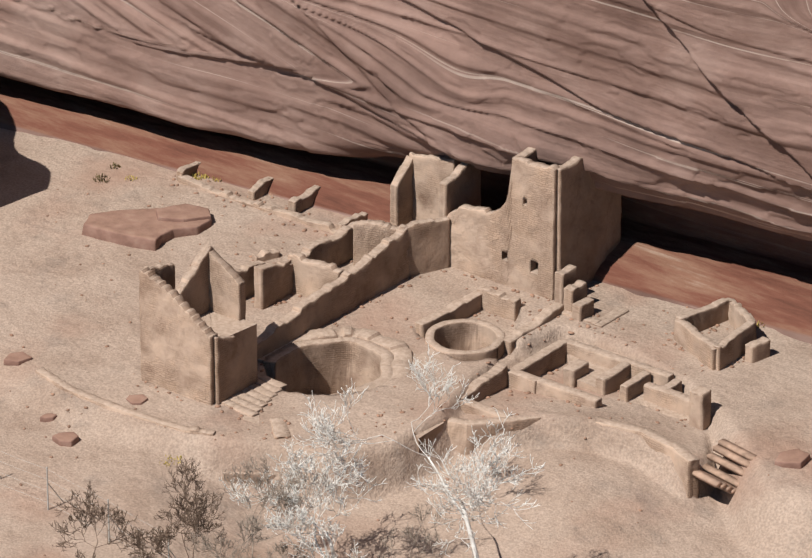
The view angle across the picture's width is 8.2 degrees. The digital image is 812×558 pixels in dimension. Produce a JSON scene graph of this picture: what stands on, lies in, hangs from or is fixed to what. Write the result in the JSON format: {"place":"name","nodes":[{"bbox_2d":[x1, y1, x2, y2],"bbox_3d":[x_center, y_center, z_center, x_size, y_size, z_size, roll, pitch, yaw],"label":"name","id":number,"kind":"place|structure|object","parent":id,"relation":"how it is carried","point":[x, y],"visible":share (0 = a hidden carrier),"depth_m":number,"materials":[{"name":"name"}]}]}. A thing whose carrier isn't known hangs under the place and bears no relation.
{"place":"outdoors","nodes":[
{"label":"outdoors","id":0,"kind":"place"},
{"bbox_2d":[0,128,811,557],"bbox_3d":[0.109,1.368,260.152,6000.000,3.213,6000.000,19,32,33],"label":"ground","id":1,"kind":"structure","parent":0,"point":[598,492],"depth_m":247.75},
{"bbox_2d":[4,352,32,365],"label":"stone","id":2,"kind":"object","parent":1,"relation":"on","point":[15,359],"visible":0.81,"depth_m":252.84,"materials":[{"name":"brown stone"}]},
{"bbox_2d":[40,413,56,421],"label":"stone","id":3,"kind":"object","parent":1,"relation":"on","point":[48,417],"visible":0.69,"depth_m":249.05,"materials":[{"name":"brown stone"}]},
{"bbox_2d":[52,432,78,446],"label":"stone","id":4,"kind":"object","parent":1,"relation":"on","point":[68,439],"visible":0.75,"depth_m":247.17,"materials":[{"name":"brown stone"}]},
{"bbox_2d":[0,451,175,557],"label":"fence","id":5,"kind":"object","parent":1,"relation":"on","point":[46,468],"visible":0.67,"depth_m":240.27,"materials":[{"name":"metal"}]},
{"bbox_2d":[49,481,141,557],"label":"shrub","id":6,"kind":"object","parent":1,"relation":"on","point":[91,514],"visible":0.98,"depth_m":234.08,"materials":[{"name":"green plant"}]},
{"bbox_2d":[93,162,120,182],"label":"shrub","id":7,"kind":"object","parent":1,"relation":"on","point":[114,165],"visible":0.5,"depth_m":270.12,"materials":[{"name":"green plant"}]},
{"bbox_2d":[36,367,215,435],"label":"retaining wall","id":8,"kind":"structure","parent":1,"relation":"on","point":[55,380],"depth_m":248.76,"materials":[{"name":"beige stone"}]},
{"bbox_2d":[126,394,147,404],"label":"stone","id":9,"kind":"object","parent":1,"relation":"on","point":[139,399],"visible":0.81,"depth_m":249.39,"materials":[{"name":"brown stone"}]},
{"bbox_2d":[82,208,211,250],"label":"slab","id":10,"kind":"structure","parent":1,"relation":"on","point":[145,229],"depth_m":264.45,"materials":[{"name":"brown stone"}]},
{"bbox_2d":[139,262,174,348],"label":"wall","id":11,"kind":"structure","parent":1,"relation":"on","point":[165,271],"depth_m":250.10,"materials":[{"name":"beige stone"}]},
{"bbox_2d":[124,457,226,557],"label":"shrub","id":12,"kind":"object","parent":1,"relation":"on","point":[166,536],"visible":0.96,"depth_m":233.98,"materials":[{"name":"brown plant"}]},
{"bbox_2d":[140,267,217,405],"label":"wall","id":13,"kind":"structure","parent":1,"relation":"on","point":[177,333],"depth_m":248.97,"materials":[{"name":"beige stone"}]},
{"bbox_2d":[156,203,211,221],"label":"slab","id":14,"kind":"structure","parent":1,"relation":"on","point":[185,212],"depth_m":265.57,"materials":[{"name":"brown stone"}]},
{"bbox_2d":[177,161,200,180],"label":"wall","id":15,"kind":"structure","parent":1,"relation":"on","point":[190,169],"depth_m":270.05,"materials":[{"name":"beige stone"}]},
{"bbox_2d":[175,244,211,315],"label":"wall","id":16,"kind":"structure","parent":1,"relation":"on","point":[192,288],"depth_m":249.56,"materials":[{"name":"beige stone"}]},
{"bbox_2d":[205,246,245,320],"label":"wall","id":17,"kind":"structure","parent":1,"relation":"on","point":[226,285],"depth_m":249.71,"materials":[{"name":"beige stone"}]},
{"bbox_2d":[200,311,256,385],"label":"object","id":18,"kind":"object","parent":1,"relation":"on","point":[244,331],"visible":0.14,"depth_m":249.71,"materials":[{"name":"beige stone"}]},
{"bbox_2d":[213,335,249,404],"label":"wall","id":19,"kind":"structure","parent":1,"relation":"on","point":[231,376],"depth_m":248.97,"materials":[{"name":"beige stone"}]},
{"bbox_2d":[221,399,258,416],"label":"step","id":20,"kind":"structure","parent":1,"relation":"on","point":[242,409],"depth_m":248.59,"materials":[{"name":"beige stone"}]},
{"bbox_2d":[228,395,262,411],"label":"step","id":21,"kind":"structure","parent":1,"relation":"on","point":[241,401],"depth_m":249.03,"materials":[{"name":"beige stone"}]},
{"bbox_2d":[223,472,274,483],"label":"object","id":22,"kind":"object","parent":1,"relation":"on","point":[242,477],"visible":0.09,"depth_m":246.11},
{"bbox_2d":[234,260,264,298],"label":"wall","id":23,"kind":"structure","parent":1,"relation":"on","point":[245,271],"depth_m":258.54,"materials":[{"name":"beige stone"}]},
{"bbox_2d":[240,412,258,424],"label":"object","id":24,"kind":"object","parent":1,"relation":"on","point":[255,419],"visible":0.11,"depth_m":247.90,"materials":[{"name":"beige stone"}]},
{"bbox_2d":[235,391,267,407],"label":"step","id":25,"kind":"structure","parent":1,"relation":"on","point":[252,399],"depth_m":249.36,"materials":[{"name":"beige stone"}]},
{"bbox_2d":[242,387,271,402],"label":"step","id":26,"kind":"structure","parent":1,"relation":"on","point":[255,394],"depth_m":249.78,"materials":[{"name":"beige stone"}]},
{"bbox_2d":[178,175,337,233],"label":"wall","id":27,"kind":"structure","parent":1,"relation":"on","point":[193,182],"depth_m":267.00,"materials":[{"name":"beige stone"}]},
{"bbox_2d":[185,454,332,557],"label":"shrub","id":28,"kind":"object","parent":1,"relation":"on","point":[281,500],"visible":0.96,"depth_m":234.81,"materials":[{"name":"grey plant"}]},
{"bbox_2d":[248,176,273,200],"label":"wall","id":29,"kind":"structure","parent":1,"relation":"on","point":[258,189],"depth_m":268.15,"materials":[{"name":"beige stone"}]},
{"bbox_2d":[248,384,277,397],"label":"step","id":30,"kind":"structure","parent":1,"relation":"on","point":[264,391],"depth_m":250.13,"materials":[{"name":"beige stone"}]},
{"bbox_2d":[252,248,279,261],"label":"wall","id":31,"kind":"structure","parent":1,"relation":"on","point":[266,254],"depth_m":262.24,"materials":[{"name":"beige stone"}]},
{"bbox_2d":[256,378,281,392],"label":"step","id":32,"kind":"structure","parent":1,"relation":"on","point":[270,387],"depth_m":250.49,"materials":[{"name":"beige stone"}]},
{"bbox_2d":[257,371,286,390],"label":"step","id":33,"kind":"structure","parent":1,"relation":"on","point":[269,380],"depth_m":250.93,"materials":[{"name":"beige stone"}]},
{"bbox_2d":[255,254,290,309],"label":"wall","id":34,"kind":"structure","parent":1,"relation":"on","point":[273,288],"depth_m":257.74,"materials":[{"name":"beige stone"}]},
{"bbox_2d":[269,417,290,438],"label":"stone slab","id":35,"kind":"structure","parent":1,"relation":"on","point":[280,429],"depth_m":246.88,"materials":[{"name":"beige stone"}]},
{"bbox_2d":[219,439,385,557],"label":"tree","id":36,"kind":"object","parent":1,"relation":"on","point":[325,482],"visible":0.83,"depth_m":237.00,"materials":[{"name":"white plant"}]},
{"bbox_2d":[254,222,353,309],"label":"wall","id":37,"kind":"structure","parent":1,"relation":"on","point":[336,247],"depth_m":259.55,"materials":[{"name":"beige stone"}]},
{"bbox_2d":[288,185,320,212],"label":"wall","id":38,"kind":"structure","parent":1,"relation":"on","point":[302,202],"depth_m":266.90,"materials":[{"name":"beige stone"}]},
{"bbox_2d":[287,251,343,296],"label":"wall","id":39,"kind":"structure","parent":1,"relation":"on","point":[310,276],"depth_m":258.22,"materials":[{"name":"beige stone"}]},
{"bbox_2d":[263,336,393,394],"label":"kiva","id":40,"kind":"structure","parent":1,"relation":"on","point":[323,366],"depth_m":254.45,"materials":[{"name":"beige stone"}]},
{"bbox_2d":[257,225,409,358],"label":"wall","id":41,"kind":"structure","parent":1,"relation":"on","point":[383,265],"depth_m":257.07,"materials":[{"name":"beige stone"}]},
{"bbox_2d":[257,326,412,389],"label":"rim","id":42,"kind":"object","parent":1,"relation":"on","point":[400,351],"visible":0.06,"depth_m":254.39,"materials":[{"name":"beige stone"}]},
{"bbox_2d":[335,212,367,229],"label":"wall","id":43,"kind":"structure","parent":1,"relation":"on","point":[354,217],"depth_m":265.26,"materials":[{"name":"beige stone"}]},
{"bbox_2d":[353,219,406,265],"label":"wall","id":44,"kind":"structure","parent":1,"relation":"on","point":[369,235],"depth_m":260.30,"materials":[{"name":"beige stone"}]},
{"bbox_2d":[9,175,768,555],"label":"pebbles","id":45,"kind":"object","parent":1,"relation":"on","point":[397,331],"visible":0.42,"depth_m":255.68,"materials":[{"name":"brown stone"}]},
{"bbox_2d":[390,155,413,225],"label":"wall","id":46,"kind":"structure","parent":1,"relation":"on","point":[401,198],"depth_m":263.31,"materials":[{"name":"beige stone"}]},
{"bbox_2d":[374,503,456,557],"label":"bush","id":47,"kind":"object","parent":1,"relation":"on","point":[412,534],"visible":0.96,"depth_m":234.69,"materials":[{"name":"brown plant"}]},
{"bbox_2d":[293,342,544,557],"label":"tree","id":48,"kind":"object","parent":1,"relation":"on","point":[326,430],"visible":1,"depth_m":232.86,"materials":[{"name":"white plant"}]},
{"bbox_2d":[406,216,449,276],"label":"wall","id":49,"kind":"structure","parent":1,"relation":"on","point":[428,250],"depth_m":260.53,"materials":[{"name":"beige stone"}]},
{"bbox_2d":[412,348,443,454],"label":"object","id":50,"kind":"object","parent":1,"relation":"on","point":[431,433],"visible":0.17,"depth_m":247.27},
{"bbox_2d":[409,152,458,220],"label":"wall","id":51,"kind":"structure","parent":1,"relation":"on","point":[431,172],"depth_m":263.11,"materials":[{"name":"beige stone"}]},
{"bbox_2d":[125,173,764,466],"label":"dry grass","id":52,"kind":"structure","parent":1,"relation":"on","point":[204,176],"depth_m":269.93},
{"bbox_2d":[415,290,482,337],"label":"wall","id":53,"kind":"structure","parent":1,"relation":"on","point":[467,306],"depth_m":257.40,"materials":[{"name":"beige stone"}]},
{"bbox_2d":[439,162,480,217],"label":"wall","id":54,"kind":"structure","parent":1,"relation":"on","point":[460,185],"depth_m":261.15,"materials":[{"name":"beige stone"}]},
{"bbox_2d":[425,318,504,360],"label":"kiva","id":55,"kind":"structure","parent":1,"relation":"on","point":[468,339],"depth_m":256.00,"materials":[{"name":"beige stone"}]},
{"bbox_2d":[461,362,507,401],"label":"wall","id":56,"kind":"structure","parent":1,"relation":"on","point":[493,380],"depth_m":251.03,"materials":[{"name":"beige stone"}]},
{"bbox_2d":[461,400,511,416],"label":"wall","id":57,"kind":"structure","parent":1,"relation":"on","point":[476,408],"depth_m":248.69,"materials":[{"name":"beige stone"}]},
{"bbox_2d":[477,285,520,321],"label":"wall","id":58,"kind":"structure","parent":1,"relation":"on","point":[501,304],"depth_m":258.03,"materials":[{"name":"beige stone"}]},
{"bbox_2d":[447,156,559,299],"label":"wall","id":59,"kind":"structure","parent":1,"relation":"on","point":[511,242],"depth_m":258.49,"materials":[{"name":"beige stone"}]},
{"bbox_2d":[507,369,540,393],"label":"wall","id":60,"kind":"structure","parent":1,"relation":"on","point":[520,380],"depth_m":251.51,"materials":[{"name":"beige stone"}]},
{"bbox_2d":[512,147,542,267],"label":"wall","id":61,"kind":"structure","parent":1,"relation":"on","point":[529,152],"depth_m":257.66,"materials":[{"name":"beige stone"}]},
{"bbox_2d":[503,302,563,354],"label":"wall","id":62,"kind":"structure","parent":1,"relation":"on","point":[546,314],"depth_m":255.97,"materials":[{"name":"beige stone"}]},
{"bbox_2d":[508,338,566,376],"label":"wall","id":63,"kind":"structure","parent":1,"relation":"on","point":[550,357],"depth_m":253.49,"materials":[{"name":"beige stone"}]},
{"bbox_2d":[554,264,576,303],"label":"wall","id":64,"kind":"structure","parent":1,"relation":"on","point":[565,276],"depth_m":257.58,"materials":[{"name":"beige stone"}]},
{"bbox_2d":[536,377,601,407],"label":"wall","id":65,"kind":"structure","parent":1,"relation":"on","point":[550,388],"depth_m":250.26,"materials":[{"name":"beige stone"}]},
{"bbox_2d":[447,411,699,498],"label":"court wall","id":66,"kind":"structure","parent":1,"relation":"on","point":[686,462],"depth_m":247.28,"materials":[{"name":"beige stone"}]},
{"bbox_2d":[563,280,586,311],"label":"wall","id":67,"kind":"structure","parent":1,"relation":"on","point":[576,291],"depth_m":257.00,"materials":[{"name":"beige stone"}]},
{"bbox_2d":[563,359,588,387],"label":"wall","id":68,"kind":"structure","parent":1,"relation":"on","point":[574,371],"depth_m":252.23,"materials":[{"name":"beige stone"}]},
{"bbox_2d":[561,310,600,323],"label":"rubble","id":69,"kind":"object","parent":1,"relation":"on","point":[590,320],"depth_m":256.44,"materials":[{"name":"beige stone"}]},
{"bbox_2d":[572,297,593,321],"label":"wall","id":70,"kind":"structure","parent":1,"relation":"on","point":[583,308],"depth_m":256.42,"materials":[{"name":"beige stone"}]},
{"bbox_2d":[556,156,621,283],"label":"wall","id":71,"kind":"structure","parent":1,"relation":"on","point":[588,230],"depth_m":258.27,"materials":[{"name":"beige stone"}]},
{"bbox_2d":[567,341,628,392],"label":"floor","id":72,"kind":"structure","parent":1,"relation":"on","point":[587,381],"depth_m":252.70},
{"bbox_2d":[566,338,631,368],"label":"wall","id":73,"kind":"structure","parent":1,"relation":"on","point":[595,355],"depth_m":253.67,"materials":[{"name":"beige stone"}]},
{"bbox_2d":[591,307,628,327],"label":"slab","id":74,"kind":"structure","parent":1,"relation":"on","point":[612,315],"depth_m":256.72,"materials":[{"name":"beige stone"}]},
{"bbox_2d":[596,361,630,395],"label":"wall","id":75,"kind":"structure","parent":1,"relation":"on","point":[610,381],"depth_m":251.67,"materials":[{"name":"beige stone"}]},
{"bbox_2d":[619,371,650,401],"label":"wall","id":76,"kind":"structure","parent":1,"relation":"on","point":[632,388],"depth_m":251.00,"materials":[{"name":"beige stone"}]},
{"bbox_2d":[627,359,673,385],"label":"wall","id":77,"kind":"structure","parent":1,"relation":"on","point":[660,377],"depth_m":251.94,"materials":[{"name":"beige stone"}]},
{"bbox_2d":[629,392,688,422],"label":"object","id":78,"kind":"object","parent":1,"relation":"on","point":[639,399],"visible":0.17,"depth_m":250.22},
{"bbox_2d":[644,382,689,415],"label":"wall","id":79,"kind":"structure","parent":1,"relation":"on","point":[667,398],"depth_m":250.06,"materials":[{"name":"beige stone"}]},
{"bbox_2d":[663,378,681,391],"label":"wall","id":80,"kind":"structure","parent":1,"relation":"on","point":[675,384],"depth_m":250.78,"materials":[{"name":"beige stone"}]},
{"bbox_2d":[674,319,716,369],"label":"wall","id":81,"kind":"structure","parent":1,"relation":"on","point":[689,337],"depth_m":253.17,"materials":[{"name":"beige stone"}]},
{"bbox_2d":[689,385,710,430],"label":"wall","id":82,"kind":"structure","parent":1,"relation":"on","point":[700,408],"depth_m":248.25,"materials":[{"name":"beige stone"}]},
{"bbox_2d":[676,297,732,331],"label":"wall","id":83,"kind":"structure","parent":1,"relation":"on","point":[714,313],"depth_m":255.74,"materials":[{"name":"beige stone"}]},
{"bbox_2d":[692,439,756,493],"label":"steps","id":84,"kind":"structure","parent":1,"relation":"on","point":[713,476],"depth_m":244.91,"materials":[{"name":"stone"}]},
{"bbox_2d":[713,319,755,370],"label":"wall","id":85,"kind":"structure","parent":1,"relation":"on","point":[730,348],"depth_m":252.74,"materials":[{"name":"beige stone"}]},
{"bbox_2d":[728,299,755,339],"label":"wall","id":86,"kind":"structure","parent":1,"relation":"on","point":[739,315],"depth_m":255.29,"materials":[{"name":"beige stone"}]},
{"bbox_2d":[745,336,770,362],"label":"wall","id":87,"kind":"structure","parent":1,"relation":"on","point":[757,350],"depth_m":252.85,"materials":[{"name":"beige stone"}]},
{"bbox_2d":[774,449,809,468],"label":"stone","id":88,"kind":"object","parent":1,"relation":"on","point":[796,458],"visible":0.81,"depth_m":243.98,"materials":[{"name":"brown stone"}]},
{"bbox_2d":[0,0,811,343],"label":"cliff","id":89,"kind":"structure","parent":0,"point":[682,128],"depth_m":260.02,"materials":[{"name":"brown stone"}]}
]}

